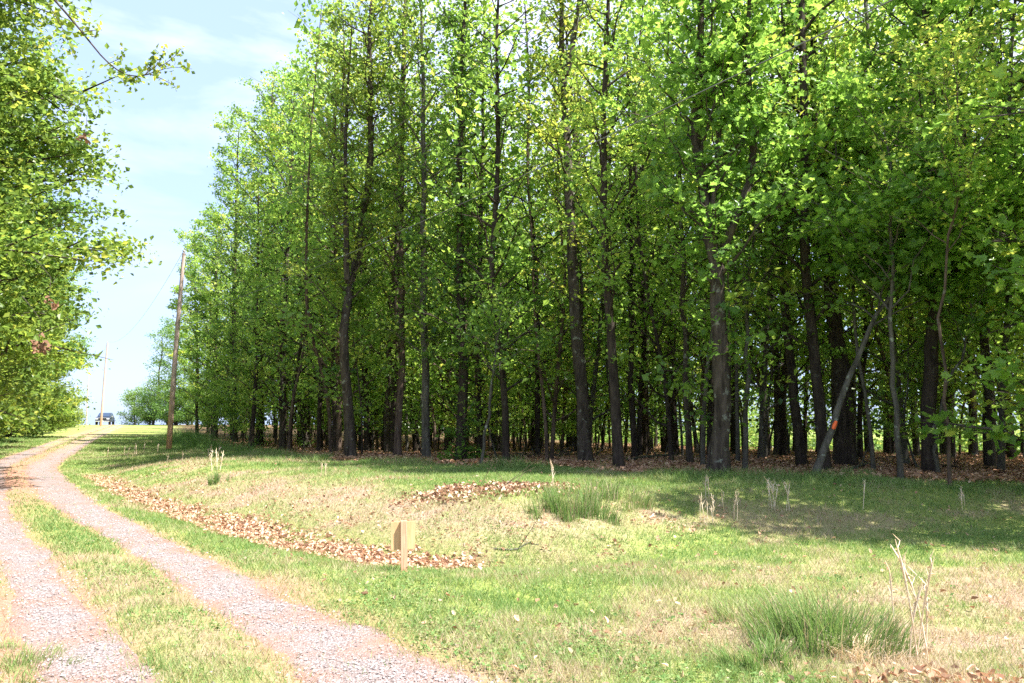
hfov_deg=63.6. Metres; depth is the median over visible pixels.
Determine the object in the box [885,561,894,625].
dry stalks
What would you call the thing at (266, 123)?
oak tree
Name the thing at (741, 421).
sapling
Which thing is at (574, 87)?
forest tree
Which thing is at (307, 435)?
oak tree
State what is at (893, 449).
forest tree
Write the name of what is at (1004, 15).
forest tree
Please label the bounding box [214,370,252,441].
sapling
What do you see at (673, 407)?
forest tree
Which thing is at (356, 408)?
sapling
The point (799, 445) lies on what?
oak tree
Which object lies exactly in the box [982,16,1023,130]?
forest tree
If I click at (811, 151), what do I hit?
sapling
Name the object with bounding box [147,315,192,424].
tree
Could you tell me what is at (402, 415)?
sapling
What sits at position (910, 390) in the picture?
sapling
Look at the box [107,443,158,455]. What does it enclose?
dry stalks
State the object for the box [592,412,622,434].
sapling
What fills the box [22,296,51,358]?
dead leaf bunch
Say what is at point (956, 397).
forest tree
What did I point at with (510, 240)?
forest tree
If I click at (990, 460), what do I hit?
oak tree
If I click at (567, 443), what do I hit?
forest tree
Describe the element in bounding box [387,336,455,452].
sapling
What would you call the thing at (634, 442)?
oak tree
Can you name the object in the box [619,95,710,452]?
forest tree
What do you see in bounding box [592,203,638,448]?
forest tree
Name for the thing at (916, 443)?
forest tree
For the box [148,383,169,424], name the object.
tree
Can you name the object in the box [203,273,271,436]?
forest tree
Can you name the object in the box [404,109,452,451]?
sapling
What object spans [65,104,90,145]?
dead leaf bunch
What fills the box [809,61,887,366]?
sapling
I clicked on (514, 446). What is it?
sapling
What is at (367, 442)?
forest tree
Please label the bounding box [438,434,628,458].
brush pile
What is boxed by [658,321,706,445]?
sapling
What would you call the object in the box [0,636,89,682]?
grass clump
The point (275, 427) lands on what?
forest tree
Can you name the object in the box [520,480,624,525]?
grass clump
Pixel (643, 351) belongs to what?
forest tree
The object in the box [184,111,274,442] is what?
oak tree
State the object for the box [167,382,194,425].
tree
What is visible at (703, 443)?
sapling
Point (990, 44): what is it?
sapling
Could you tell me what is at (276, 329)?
forest tree
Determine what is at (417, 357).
forest tree
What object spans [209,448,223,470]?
dry stalks
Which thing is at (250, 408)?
sapling
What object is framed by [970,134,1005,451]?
sapling
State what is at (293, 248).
forest tree
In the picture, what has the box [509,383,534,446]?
sapling
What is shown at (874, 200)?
maple tree
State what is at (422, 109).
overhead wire
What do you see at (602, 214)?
oak tree
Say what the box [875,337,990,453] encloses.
forest tree
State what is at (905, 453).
forest tree
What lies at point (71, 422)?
shrub
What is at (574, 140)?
forest tree
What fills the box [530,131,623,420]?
forest tree
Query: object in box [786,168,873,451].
forest tree
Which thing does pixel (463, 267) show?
forest tree
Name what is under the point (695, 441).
forest tree
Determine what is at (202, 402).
sapling
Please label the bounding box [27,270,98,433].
oak tree
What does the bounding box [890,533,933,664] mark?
dry stalks
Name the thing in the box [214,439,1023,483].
forest litter
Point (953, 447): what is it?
forest tree
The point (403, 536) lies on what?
wooden sign
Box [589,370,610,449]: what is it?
sapling
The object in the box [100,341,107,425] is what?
utility pole
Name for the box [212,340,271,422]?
sapling
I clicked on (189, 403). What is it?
tree
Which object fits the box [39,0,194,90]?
overhanging branch
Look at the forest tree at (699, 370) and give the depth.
37.31 m
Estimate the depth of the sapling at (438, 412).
38.41 m
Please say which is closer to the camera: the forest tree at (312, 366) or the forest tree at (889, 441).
the forest tree at (889, 441)
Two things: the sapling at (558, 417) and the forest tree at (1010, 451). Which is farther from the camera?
the sapling at (558, 417)
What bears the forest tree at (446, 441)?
on the ground at (162, 431)
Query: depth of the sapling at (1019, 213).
17.27 m
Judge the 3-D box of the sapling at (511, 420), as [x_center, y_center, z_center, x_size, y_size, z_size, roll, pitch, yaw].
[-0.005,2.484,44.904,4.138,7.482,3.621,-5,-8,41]
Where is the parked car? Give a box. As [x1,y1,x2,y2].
[95,413,114,424]
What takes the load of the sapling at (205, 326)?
on the ground at (162, 431)
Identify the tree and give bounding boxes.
[0,0,165,432]
[0,15,107,420]
[0,121,71,437]
[0,171,76,445]
[2,186,88,436]
[2,234,96,436]
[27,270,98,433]
[115,386,147,424]
[129,326,176,424]
[130,387,163,424]
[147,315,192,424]
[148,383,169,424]
[157,218,228,434]
[161,200,250,438]
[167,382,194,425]
[176,327,203,423]
[179,202,274,439]
[180,230,242,432]
[180,254,223,428]
[180,275,225,411]
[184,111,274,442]
[184,381,210,426]
[199,63,316,446]
[199,151,293,445]
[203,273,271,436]
[204,271,266,437]
[218,197,278,438]
[222,35,362,449]
[222,54,341,448]
[224,41,382,450]
[232,208,299,443]
[243,0,444,453]
[248,53,356,446]
[256,4,367,451]
[257,99,342,450]
[269,0,391,451]
[269,28,416,450]
[270,120,352,441]
[271,95,352,447]
[283,197,352,444]
[288,0,431,456]
[302,21,419,450]
[303,0,489,451]
[305,132,406,449]
[313,0,453,451]
[314,152,388,434]
[340,122,434,449]
[341,218,417,417]
[342,0,453,455]
[355,123,420,447]
[369,76,446,450]
[372,0,478,457]
[375,0,586,460]
[376,183,435,447]
[382,141,455,446]
[383,1,528,449]
[385,63,496,434]
[389,0,547,451]
[392,0,532,460]
[395,56,529,417]
[405,122,490,430]
[406,131,514,414]
[415,0,541,458]
[421,199,469,444]
[429,182,493,417]
[444,105,558,450]
[450,0,655,454]
[450,124,534,440]
[482,10,659,458]
[483,132,546,446]
[490,168,544,445]
[491,42,566,460]
[498,156,584,444]
[500,0,642,460]
[505,147,588,450]
[509,34,639,451]
[510,12,636,384]
[516,5,642,452]
[520,0,677,435]
[520,177,568,446]
[523,94,625,451]
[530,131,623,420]
[541,0,721,467]
[542,195,590,448]
[544,201,573,445]
[545,185,627,419]
[552,0,744,459]
[565,14,707,454]
[579,41,698,453]
[580,17,681,457]
[582,0,829,474]
[582,242,622,434]
[585,5,687,452]
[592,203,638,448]
[598,165,667,452]
[600,164,689,444]
[603,201,678,425]
[611,66,741,452]
[614,0,822,456]
[618,157,696,448]
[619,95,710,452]
[620,4,698,454]
[620,25,774,461]
[622,133,688,451]
[627,0,781,454]
[638,174,740,422]
[644,10,779,453]
[652,292,657,446]
[664,113,821,469]
[665,0,870,460]
[677,108,774,406]
[687,133,794,450]
[690,3,917,455]
[704,0,865,465]
[707,0,938,470]
[725,24,844,454]
[733,0,918,464]
[733,0,924,460]
[739,144,803,449]
[744,82,858,451]
[754,0,1009,464]
[757,35,885,451]
[761,35,1016,478]
[762,121,1023,474]
[777,0,975,457]
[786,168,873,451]
[787,0,939,449]
[819,10,1023,416]
[821,79,948,453]
[824,8,914,452]
[826,254,880,452]
[827,0,1023,471]
[830,0,1023,485]
[842,4,1020,456]
[843,11,902,452]
[844,0,942,455]
[875,24,969,453]
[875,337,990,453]
[883,0,1023,471]
[891,0,1023,468]
[894,10,1023,454]
[894,166,976,409]
[897,230,1023,472]
[913,0,1023,458]
[924,13,1023,364]
[937,0,1018,453]
[943,8,1023,458]
[945,44,1023,406]
[948,0,1023,255]
[950,63,1023,421]
[952,4,1023,349]
[977,2,1023,362]
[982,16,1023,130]
[987,45,1023,245]
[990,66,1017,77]
[1012,119,1023,452]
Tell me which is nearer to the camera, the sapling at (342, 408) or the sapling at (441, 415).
the sapling at (441, 415)
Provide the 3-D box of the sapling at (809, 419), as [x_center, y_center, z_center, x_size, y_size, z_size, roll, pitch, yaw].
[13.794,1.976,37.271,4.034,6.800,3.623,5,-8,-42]
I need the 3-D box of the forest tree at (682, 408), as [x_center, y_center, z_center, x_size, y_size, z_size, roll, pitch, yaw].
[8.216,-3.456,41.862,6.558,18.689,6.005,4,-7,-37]
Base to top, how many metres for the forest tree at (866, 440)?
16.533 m
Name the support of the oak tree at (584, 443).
on the ground at (162, 431)
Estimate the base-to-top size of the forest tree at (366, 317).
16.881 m
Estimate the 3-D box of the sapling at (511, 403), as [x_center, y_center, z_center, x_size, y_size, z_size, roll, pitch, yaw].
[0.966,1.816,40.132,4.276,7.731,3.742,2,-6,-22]
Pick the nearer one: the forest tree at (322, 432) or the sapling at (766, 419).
the sapling at (766, 419)
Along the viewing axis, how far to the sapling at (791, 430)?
41.65 m
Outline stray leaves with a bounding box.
[91,456,1023,682]
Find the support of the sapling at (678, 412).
on the ground at (162, 431)
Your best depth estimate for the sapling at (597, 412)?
40.49 m
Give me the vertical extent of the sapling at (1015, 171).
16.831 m
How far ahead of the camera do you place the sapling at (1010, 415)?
25.48 m
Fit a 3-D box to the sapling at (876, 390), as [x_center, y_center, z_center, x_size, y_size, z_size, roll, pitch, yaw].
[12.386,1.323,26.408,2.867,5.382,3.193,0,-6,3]
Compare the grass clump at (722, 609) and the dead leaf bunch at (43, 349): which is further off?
the dead leaf bunch at (43, 349)
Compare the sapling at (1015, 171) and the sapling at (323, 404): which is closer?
the sapling at (1015, 171)
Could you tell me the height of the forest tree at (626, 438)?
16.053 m
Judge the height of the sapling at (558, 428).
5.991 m
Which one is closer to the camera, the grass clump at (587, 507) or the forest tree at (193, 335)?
the grass clump at (587, 507)
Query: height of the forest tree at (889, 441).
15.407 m
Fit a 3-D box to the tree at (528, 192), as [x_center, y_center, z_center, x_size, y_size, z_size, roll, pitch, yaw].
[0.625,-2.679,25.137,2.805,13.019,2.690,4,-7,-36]
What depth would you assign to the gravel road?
6.91 m
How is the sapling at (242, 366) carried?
on the ground at (162, 431)
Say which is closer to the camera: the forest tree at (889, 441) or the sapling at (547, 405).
the forest tree at (889, 441)
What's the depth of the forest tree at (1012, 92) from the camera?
21.02 m
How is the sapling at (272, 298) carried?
on the ground at (162, 431)
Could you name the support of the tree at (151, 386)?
on the ground at (162, 431)
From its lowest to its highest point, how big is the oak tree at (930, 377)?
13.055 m
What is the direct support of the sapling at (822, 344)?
on the ground at (162, 431)
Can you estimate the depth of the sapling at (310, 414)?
49.36 m
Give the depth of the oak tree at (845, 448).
21.54 m
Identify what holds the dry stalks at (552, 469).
on the ground at (162, 431)
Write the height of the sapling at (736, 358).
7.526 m
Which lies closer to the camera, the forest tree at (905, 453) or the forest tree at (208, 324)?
the forest tree at (905, 453)
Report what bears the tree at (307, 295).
on the ground at (162, 431)
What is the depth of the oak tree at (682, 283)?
22.40 m
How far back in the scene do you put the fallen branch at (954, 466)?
20.48 m
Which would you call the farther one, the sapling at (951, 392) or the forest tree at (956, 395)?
the forest tree at (956, 395)
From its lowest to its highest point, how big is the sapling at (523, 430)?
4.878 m
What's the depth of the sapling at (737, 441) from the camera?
23.09 m
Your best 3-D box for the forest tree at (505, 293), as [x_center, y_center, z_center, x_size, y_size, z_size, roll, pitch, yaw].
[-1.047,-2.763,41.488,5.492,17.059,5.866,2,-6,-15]
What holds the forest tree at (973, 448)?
on the ground at (162, 431)
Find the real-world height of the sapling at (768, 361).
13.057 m
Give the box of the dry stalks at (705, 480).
[703,474,710,496]
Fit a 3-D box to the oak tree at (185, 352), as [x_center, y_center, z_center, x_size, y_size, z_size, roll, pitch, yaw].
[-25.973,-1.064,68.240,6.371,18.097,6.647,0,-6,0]
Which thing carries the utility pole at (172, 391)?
on the ground at (162, 431)
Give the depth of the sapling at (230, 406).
54.63 m
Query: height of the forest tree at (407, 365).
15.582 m
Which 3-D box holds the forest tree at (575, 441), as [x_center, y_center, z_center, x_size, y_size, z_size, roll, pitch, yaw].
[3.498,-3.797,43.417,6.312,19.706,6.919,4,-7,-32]
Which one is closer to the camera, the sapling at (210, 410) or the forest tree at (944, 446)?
the forest tree at (944, 446)
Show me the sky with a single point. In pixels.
(165, 139)
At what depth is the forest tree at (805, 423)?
34.88 m
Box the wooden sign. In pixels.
[391,520,414,571]
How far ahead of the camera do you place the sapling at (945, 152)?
29.33 m
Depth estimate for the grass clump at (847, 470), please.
17.89 m
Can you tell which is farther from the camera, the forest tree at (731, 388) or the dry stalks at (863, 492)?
the forest tree at (731, 388)
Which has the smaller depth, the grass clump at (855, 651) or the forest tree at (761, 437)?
the grass clump at (855, 651)
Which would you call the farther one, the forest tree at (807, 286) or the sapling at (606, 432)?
the sapling at (606, 432)
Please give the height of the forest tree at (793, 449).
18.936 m
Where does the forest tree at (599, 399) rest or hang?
on the ground at (162, 431)
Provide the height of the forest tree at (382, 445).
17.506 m
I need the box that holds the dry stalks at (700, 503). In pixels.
[698,492,714,525]
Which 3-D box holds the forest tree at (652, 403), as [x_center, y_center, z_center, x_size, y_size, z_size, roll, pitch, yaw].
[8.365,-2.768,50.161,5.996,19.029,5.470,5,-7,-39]
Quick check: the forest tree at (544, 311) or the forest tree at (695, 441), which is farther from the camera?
the forest tree at (544, 311)
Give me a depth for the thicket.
49.26 m
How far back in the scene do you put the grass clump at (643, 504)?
12.96 m
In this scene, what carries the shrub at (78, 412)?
on the ground at (162, 431)
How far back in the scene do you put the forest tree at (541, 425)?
41.65 m
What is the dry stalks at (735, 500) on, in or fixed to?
on the ground at (162, 431)
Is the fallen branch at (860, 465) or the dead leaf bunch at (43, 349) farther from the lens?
the fallen branch at (860, 465)
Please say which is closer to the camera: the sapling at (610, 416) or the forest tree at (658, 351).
the forest tree at (658, 351)
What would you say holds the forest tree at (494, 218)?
on the ground at (162, 431)
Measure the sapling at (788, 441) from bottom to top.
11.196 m
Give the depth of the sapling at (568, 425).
33.58 m
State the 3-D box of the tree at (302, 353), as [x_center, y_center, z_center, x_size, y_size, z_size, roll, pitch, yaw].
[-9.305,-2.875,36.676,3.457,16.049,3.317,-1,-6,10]
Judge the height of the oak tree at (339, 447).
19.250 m
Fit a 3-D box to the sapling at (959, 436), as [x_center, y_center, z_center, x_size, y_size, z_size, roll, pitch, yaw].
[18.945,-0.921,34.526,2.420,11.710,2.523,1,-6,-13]
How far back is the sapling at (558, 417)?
44.56 m
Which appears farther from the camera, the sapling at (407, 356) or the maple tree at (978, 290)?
the sapling at (407, 356)
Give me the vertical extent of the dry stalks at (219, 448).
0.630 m
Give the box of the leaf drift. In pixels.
[83,473,489,570]
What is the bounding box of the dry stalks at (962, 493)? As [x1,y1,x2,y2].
[958,486,964,509]
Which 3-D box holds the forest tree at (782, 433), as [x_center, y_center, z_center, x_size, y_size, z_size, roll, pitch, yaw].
[9.281,-5.339,28.881,6.839,19.210,7.177,1,-6,-7]
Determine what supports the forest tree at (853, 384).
on the ground at (162, 431)
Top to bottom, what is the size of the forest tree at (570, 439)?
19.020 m
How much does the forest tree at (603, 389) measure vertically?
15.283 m
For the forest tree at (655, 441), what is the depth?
53.34 m
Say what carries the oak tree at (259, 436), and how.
on the ground at (162, 431)
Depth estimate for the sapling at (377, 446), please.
44.34 m
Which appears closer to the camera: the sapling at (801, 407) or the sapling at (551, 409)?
the sapling at (551, 409)
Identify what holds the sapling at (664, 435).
on the ground at (162, 431)
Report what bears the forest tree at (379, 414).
on the ground at (162, 431)
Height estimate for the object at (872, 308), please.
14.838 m
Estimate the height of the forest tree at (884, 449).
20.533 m
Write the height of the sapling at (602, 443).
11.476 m
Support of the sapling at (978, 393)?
on the ground at (162, 431)
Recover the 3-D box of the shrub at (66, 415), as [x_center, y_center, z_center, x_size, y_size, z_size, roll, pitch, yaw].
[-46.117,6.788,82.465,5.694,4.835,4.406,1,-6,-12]
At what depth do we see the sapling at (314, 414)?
54.71 m
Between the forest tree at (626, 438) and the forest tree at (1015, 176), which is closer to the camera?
the forest tree at (1015, 176)
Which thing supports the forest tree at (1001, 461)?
on the ground at (162, 431)
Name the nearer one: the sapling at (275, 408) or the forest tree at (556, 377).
the forest tree at (556, 377)
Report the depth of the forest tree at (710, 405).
27.45 m
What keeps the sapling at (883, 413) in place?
on the ground at (162, 431)
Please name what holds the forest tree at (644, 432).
on the ground at (162, 431)
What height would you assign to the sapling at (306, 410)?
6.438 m
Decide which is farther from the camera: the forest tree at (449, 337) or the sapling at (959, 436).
the forest tree at (449, 337)
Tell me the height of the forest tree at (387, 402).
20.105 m
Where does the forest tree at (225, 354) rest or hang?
on the ground at (162, 431)
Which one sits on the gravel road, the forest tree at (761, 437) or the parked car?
the parked car
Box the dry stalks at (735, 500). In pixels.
[720,490,738,518]
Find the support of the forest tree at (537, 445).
on the ground at (162, 431)
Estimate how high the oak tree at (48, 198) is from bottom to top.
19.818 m
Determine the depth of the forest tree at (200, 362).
80.29 m
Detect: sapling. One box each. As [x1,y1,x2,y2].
[187,254,230,437]
[191,371,220,430]
[192,380,232,437]
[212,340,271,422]
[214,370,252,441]
[218,377,255,430]
[220,351,270,441]
[223,353,276,446]
[228,257,273,443]
[230,246,256,429]
[242,214,293,376]
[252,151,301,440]
[252,170,294,447]
[264,334,324,445]
[270,335,331,448]
[287,363,326,429]
[290,282,413,453]
[296,388,316,442]
[304,344,382,433]
[309,345,378,430]
[325,260,331,446]
[341,359,380,433]
[350,219,385,448]
[350,327,416,449]
[356,368,383,439]
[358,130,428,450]
[374,391,411,436]
[378,355,431,435]
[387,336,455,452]
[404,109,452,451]
[406,309,469,450]
[413,306,515,428]
[431,393,475,435]
[435,112,483,447]
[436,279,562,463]
[440,99,505,450]
[440,310,541,457]
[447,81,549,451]
[467,320,532,436]
[474,325,531,449]
[474,325,547,450]
[485,170,532,451]
[494,197,528,450]
[495,303,574,450]
[509,376,549,449]
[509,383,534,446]
[509,401,531,446]
[522,365,570,438]
[530,221,559,446]
[532,364,576,440]
[542,379,572,435]
[543,351,608,448]
[543,367,573,448]
[551,343,610,435]
[563,146,643,414]
[588,293,597,448]
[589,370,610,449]
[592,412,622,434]
[594,243,626,451]
[603,374,629,434]
[608,365,656,434]
[619,354,666,438]
[637,0,799,464]
[639,161,701,454]
[642,166,800,469]
[649,387,699,432]
[650,353,684,451]
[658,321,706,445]
[668,0,795,463]
[680,301,749,432]
[688,230,752,448]
[690,0,776,455]
[690,256,764,422]
[726,137,811,456]
[734,285,830,450]
[750,323,828,434]
[753,290,805,453]
[753,358,811,435]
[754,230,787,451]
[768,374,829,440]
[777,27,898,469]
[786,345,862,451]
[793,191,858,409]
[798,346,874,434]
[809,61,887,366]
[828,306,916,451]
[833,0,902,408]
[846,287,984,466]
[848,300,948,440]
[877,297,975,443]
[895,218,1023,461]
[919,49,1004,407]
[942,17,1015,389]
[952,1,1023,271]
[954,340,1016,430]
[958,398,965,452]
[968,290,1023,457]
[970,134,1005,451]
[984,203,1023,400]
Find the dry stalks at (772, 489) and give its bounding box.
[765,478,789,512]
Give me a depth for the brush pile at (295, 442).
46.09 m
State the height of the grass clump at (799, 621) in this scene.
0.451 m
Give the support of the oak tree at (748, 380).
on the ground at (162, 431)
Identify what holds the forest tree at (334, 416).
on the ground at (162, 431)
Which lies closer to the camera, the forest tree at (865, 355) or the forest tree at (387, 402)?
the forest tree at (865, 355)
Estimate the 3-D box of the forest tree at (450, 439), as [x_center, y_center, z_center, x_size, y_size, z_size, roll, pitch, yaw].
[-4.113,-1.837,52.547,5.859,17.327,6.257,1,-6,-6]
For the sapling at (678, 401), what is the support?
on the ground at (162, 431)
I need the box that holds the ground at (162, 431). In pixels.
[0,425,1023,682]
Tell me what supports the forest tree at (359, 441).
on the ground at (162, 431)
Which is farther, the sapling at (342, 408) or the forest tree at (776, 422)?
the sapling at (342, 408)
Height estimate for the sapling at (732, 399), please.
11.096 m
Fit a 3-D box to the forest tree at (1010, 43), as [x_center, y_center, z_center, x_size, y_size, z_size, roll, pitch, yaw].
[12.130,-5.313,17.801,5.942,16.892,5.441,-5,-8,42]
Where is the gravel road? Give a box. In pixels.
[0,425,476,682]
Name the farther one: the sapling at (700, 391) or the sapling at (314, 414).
the sapling at (314, 414)
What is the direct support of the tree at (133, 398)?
on the ground at (162, 431)
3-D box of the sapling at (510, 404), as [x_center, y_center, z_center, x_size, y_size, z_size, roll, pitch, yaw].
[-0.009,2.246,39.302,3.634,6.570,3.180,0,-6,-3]
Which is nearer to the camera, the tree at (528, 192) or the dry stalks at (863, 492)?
the dry stalks at (863, 492)
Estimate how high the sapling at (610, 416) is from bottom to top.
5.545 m
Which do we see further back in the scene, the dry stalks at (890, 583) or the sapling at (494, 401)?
the sapling at (494, 401)
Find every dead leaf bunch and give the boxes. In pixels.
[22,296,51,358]
[31,256,58,309]
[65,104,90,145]
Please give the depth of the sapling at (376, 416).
48.85 m
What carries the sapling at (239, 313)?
on the ground at (162, 431)
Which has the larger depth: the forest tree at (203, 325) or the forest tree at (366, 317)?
the forest tree at (203, 325)
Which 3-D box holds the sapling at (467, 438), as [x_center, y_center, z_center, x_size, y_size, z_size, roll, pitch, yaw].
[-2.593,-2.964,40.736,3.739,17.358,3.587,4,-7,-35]
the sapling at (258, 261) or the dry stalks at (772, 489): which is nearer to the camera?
the dry stalks at (772, 489)
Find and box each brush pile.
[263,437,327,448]
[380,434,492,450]
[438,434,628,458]
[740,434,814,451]
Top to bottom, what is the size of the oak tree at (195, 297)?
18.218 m
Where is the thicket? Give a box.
[469,371,1019,451]
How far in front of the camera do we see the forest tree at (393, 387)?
31.78 m
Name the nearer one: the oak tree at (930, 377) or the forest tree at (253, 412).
the oak tree at (930, 377)
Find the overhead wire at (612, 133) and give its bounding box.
[181,0,892,316]
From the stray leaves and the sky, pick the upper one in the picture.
the sky
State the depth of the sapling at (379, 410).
39.40 m
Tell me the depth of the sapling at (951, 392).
22.84 m
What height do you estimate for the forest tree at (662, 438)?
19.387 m
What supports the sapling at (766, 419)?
on the ground at (162, 431)
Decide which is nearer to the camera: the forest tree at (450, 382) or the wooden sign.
the wooden sign
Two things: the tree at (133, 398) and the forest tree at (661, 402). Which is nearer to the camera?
the forest tree at (661, 402)
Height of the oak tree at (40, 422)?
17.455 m
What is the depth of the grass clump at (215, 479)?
19.67 m
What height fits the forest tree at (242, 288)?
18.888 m
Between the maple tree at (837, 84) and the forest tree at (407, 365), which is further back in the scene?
the forest tree at (407, 365)
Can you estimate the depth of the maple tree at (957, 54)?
15.77 m
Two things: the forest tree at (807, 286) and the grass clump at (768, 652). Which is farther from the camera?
the forest tree at (807, 286)
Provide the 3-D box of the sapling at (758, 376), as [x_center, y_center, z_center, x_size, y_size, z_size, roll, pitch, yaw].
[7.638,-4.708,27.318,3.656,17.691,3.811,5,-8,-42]
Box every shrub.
[42,390,81,430]
[55,389,83,428]
[55,396,90,427]
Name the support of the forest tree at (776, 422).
on the ground at (162, 431)
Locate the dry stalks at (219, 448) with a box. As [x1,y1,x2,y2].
[167,444,220,459]
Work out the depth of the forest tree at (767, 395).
45.36 m
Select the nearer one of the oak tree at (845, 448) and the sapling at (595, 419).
the oak tree at (845, 448)
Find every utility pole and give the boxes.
[86,375,88,424]
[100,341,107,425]
[166,250,185,448]
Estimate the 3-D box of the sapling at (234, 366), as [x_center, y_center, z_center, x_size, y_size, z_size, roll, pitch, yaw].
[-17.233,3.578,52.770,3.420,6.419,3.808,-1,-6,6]
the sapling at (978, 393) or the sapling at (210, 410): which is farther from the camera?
the sapling at (210, 410)
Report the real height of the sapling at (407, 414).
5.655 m
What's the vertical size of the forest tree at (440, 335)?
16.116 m
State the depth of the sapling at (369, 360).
28.18 m
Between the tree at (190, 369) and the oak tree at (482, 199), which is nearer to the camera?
the oak tree at (482, 199)
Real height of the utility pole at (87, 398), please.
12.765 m
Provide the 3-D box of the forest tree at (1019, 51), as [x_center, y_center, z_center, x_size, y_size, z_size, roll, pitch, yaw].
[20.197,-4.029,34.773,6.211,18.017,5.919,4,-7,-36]
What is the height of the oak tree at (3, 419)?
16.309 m
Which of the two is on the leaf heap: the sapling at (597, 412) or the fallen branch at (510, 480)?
the fallen branch at (510, 480)
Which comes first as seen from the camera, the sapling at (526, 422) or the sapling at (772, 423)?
the sapling at (772, 423)
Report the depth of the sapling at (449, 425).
47.96 m
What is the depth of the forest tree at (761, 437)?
24.70 m
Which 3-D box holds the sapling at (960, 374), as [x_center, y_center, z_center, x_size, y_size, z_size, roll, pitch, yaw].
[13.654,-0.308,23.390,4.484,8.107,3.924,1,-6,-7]
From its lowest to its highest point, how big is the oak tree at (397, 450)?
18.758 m
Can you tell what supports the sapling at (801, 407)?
on the ground at (162, 431)
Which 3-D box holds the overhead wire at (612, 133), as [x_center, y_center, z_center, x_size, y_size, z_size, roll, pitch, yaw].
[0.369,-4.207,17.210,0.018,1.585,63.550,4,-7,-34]
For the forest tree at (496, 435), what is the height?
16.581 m
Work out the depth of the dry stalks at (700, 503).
12.12 m
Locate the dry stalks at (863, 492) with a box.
[862,479,864,508]
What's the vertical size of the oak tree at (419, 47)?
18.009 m
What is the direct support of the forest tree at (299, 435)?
on the ground at (162, 431)
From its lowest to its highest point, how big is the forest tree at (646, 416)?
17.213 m
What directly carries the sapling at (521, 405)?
on the ground at (162, 431)
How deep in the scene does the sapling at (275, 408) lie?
46.77 m
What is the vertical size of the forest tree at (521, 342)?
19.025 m
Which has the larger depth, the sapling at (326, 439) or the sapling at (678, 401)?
the sapling at (326, 439)
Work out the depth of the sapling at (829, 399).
33.99 m
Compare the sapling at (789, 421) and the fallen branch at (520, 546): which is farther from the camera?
the sapling at (789, 421)
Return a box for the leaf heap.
[360,479,600,515]
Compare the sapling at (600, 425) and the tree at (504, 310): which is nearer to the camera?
the tree at (504, 310)
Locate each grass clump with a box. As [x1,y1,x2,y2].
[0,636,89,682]
[206,471,229,485]
[486,452,523,466]
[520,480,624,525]
[560,474,657,512]
[690,589,790,629]
[706,629,831,672]
[729,580,930,659]
[805,627,932,663]
[826,464,876,475]
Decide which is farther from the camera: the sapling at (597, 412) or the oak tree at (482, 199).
the sapling at (597, 412)
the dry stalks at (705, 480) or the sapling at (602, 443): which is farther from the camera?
the sapling at (602, 443)
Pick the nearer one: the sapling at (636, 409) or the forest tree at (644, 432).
the forest tree at (644, 432)
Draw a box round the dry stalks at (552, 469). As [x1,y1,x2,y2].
[550,461,554,483]
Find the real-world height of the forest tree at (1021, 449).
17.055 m
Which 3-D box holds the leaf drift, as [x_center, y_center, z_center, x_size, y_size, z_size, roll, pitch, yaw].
[-7.449,3.462,17.954,1.910,0.233,21.889,4,-7,-37]
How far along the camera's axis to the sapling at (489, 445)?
36.14 m
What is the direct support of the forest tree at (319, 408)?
on the ground at (162, 431)
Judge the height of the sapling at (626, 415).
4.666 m
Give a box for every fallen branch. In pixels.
[480,459,533,486]
[494,502,546,549]
[625,435,684,460]
[846,443,876,469]
[941,449,965,468]
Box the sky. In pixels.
[0,0,1023,429]
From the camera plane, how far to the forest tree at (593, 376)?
27.20 m
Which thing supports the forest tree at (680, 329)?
on the ground at (162, 431)
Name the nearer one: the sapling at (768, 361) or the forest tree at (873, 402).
the forest tree at (873, 402)
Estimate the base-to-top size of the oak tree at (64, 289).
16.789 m
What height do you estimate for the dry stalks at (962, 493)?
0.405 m
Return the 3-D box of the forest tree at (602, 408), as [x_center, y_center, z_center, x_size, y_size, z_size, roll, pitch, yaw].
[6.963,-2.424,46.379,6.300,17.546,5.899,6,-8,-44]
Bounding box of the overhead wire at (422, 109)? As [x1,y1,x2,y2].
[184,0,588,249]
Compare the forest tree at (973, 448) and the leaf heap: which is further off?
the forest tree at (973, 448)
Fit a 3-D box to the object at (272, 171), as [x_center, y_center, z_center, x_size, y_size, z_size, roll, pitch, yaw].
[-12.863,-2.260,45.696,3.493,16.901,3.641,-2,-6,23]
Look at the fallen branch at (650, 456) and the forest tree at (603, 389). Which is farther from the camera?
the forest tree at (603, 389)
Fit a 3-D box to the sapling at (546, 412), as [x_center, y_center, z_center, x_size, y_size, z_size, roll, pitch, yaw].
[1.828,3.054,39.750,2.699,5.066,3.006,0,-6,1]

